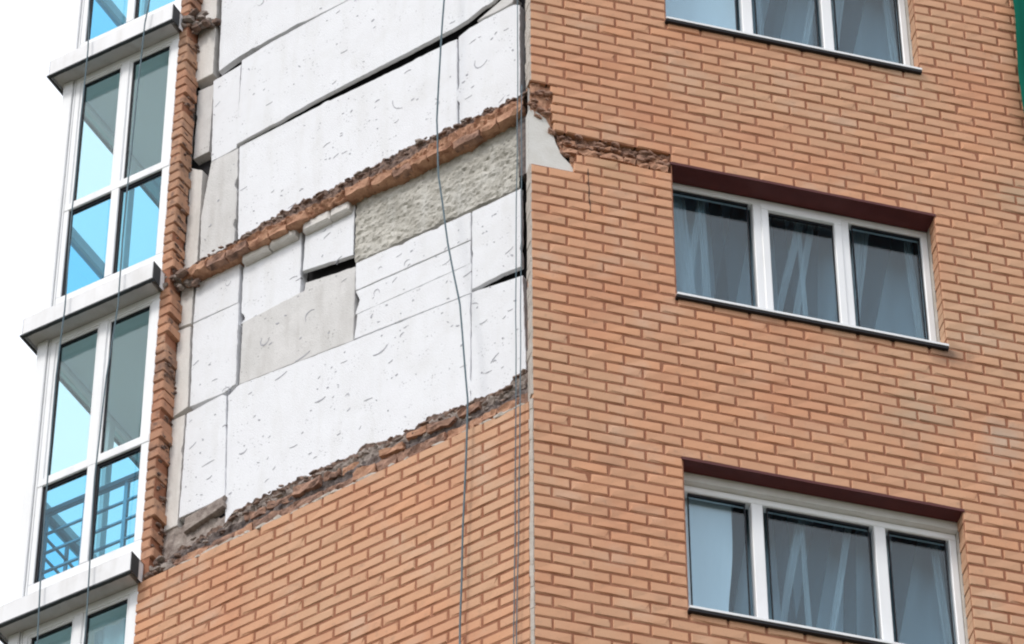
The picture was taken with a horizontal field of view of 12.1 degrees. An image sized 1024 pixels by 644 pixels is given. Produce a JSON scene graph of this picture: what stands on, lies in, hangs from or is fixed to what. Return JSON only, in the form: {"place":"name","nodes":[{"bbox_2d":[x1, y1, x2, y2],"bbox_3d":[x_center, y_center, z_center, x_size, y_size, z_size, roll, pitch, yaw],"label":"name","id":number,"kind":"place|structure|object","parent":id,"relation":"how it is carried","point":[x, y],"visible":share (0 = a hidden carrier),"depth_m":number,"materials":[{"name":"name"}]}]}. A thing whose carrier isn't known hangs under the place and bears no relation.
{"place":"outdoors","nodes":[
{"label":"outdoors","id":0,"kind":"place"},
{"bbox_2d":[0,0,174,643],"label":"sky","id":1,"kind":"structure","parent":0,"point":[33,33],"materials":[{"name":"white"}]},
{"label":"ground","id":2,"kind":"structure","parent":0,"visible":0},
{"bbox_2d":[0,0,1023,643],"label":"apartment building","id":3,"kind":"structure","parent":2,"relation":"on","point":[284,402],"depth_m":33.90,"materials":[{"name":"orange"}]},
{"bbox_2d":[36,0,89,643],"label":"rope","id":4,"kind":"object","parent":3,"relation":"hanging from","point":[62,327],"visible":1,"depth_m":35.35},
{"bbox_2d":[94,618,125,643],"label":"curtain","id":5,"kind":"object","parent":3,"relation":"hanging from","point":[111,634],"visible":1,"depth_m":33.26,"materials":[{"name":"grey fabric"}]},
{"bbox_2d":[83,0,149,643],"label":"rope","id":6,"kind":"object","parent":3,"relation":"hanging from","point":[113,328],"visible":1,"depth_m":35.00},
{"bbox_2d":[436,0,468,643],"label":"rope","id":7,"kind":"object","parent":3,"relation":"hanging from","point":[461,585],"visible":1,"depth_m":32.85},
{"bbox_2d":[513,0,517,643],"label":"rope","id":8,"kind":"object","parent":3,"relation":"hanging from","point":[515,331],"visible":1,"depth_m":32.49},
{"bbox_2d":[516,85,521,643],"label":"rope","id":9,"kind":"object","parent":3,"relation":"hanging from","point":[520,369],"visible":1,"depth_m":32.22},
{"bbox_2d":[665,0,735,29],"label":"curtain","id":10,"kind":"object","parent":3,"relation":"hanging from","point":[719,13],"visible":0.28,"depth_m":35.90,"materials":[{"name":"white fabric"}]},
{"bbox_2d":[685,498,731,611],"bbox_3d":[1.251,1.636,31.694,0.440,1.347,0.007,11,-47,-10],"label":"curtain","id":11,"kind":"object","parent":3,"relation":"hanging from","point":[711,542],"visible":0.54,"depth_m":31.83,"materials":[{"name":"white fabric"}]},
{"bbox_2d":[665,0,921,74],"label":"window","id":12,"kind":"structure","parent":3,"relation":"in","point":[745,6],"depth_m":35.78,"materials":[{"name":"white plastic"}]},
{"bbox_2d":[673,195,925,338],"bbox_3d":[1.915,-0.256,34.144,2.700,1.822,0.247,11,-47,-10],"label":"curtain","id":13,"kind":"object","parent":3,"relation":"hanging from","point":[711,252],"visible":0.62,"depth_m":34.28,"materials":[{"name":"grey fabric"}]},
{"bbox_2d":[670,161,948,350],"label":"window","id":14,"kind":"structure","parent":3,"relation":"in","point":[764,199],"depth_m":34.27,"materials":[{"name":"white plastic"}]},
{"bbox_2d":[734,0,900,63],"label":"curtain","id":15,"kind":"object","parent":3,"relation":"hanging from","point":[867,28],"visible":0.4,"depth_m":36.41,"materials":[{"name":"grey fabric"}]},
{"bbox_2d":[681,456,968,643],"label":"window","id":16,"kind":"structure","parent":3,"relation":"in","point":[758,492],"depth_m":32.15,"materials":[{"name":"white plastic"}]},
{"bbox_2d":[729,507,952,643],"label":"curtain","id":17,"kind":"object","parent":3,"relation":"hanging from","point":[821,575],"visible":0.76,"depth_m":32.16,"materials":[{"name":"grey fabric"}]},
{"bbox_2d":[1013,0,1023,110],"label":"safety net","id":18,"kind":"object","parent":3,"relation":"hanging from","point":[1019,12],"visible":1,"depth_m":36.11,"materials":[{"name":"green fabric"}]}
]}

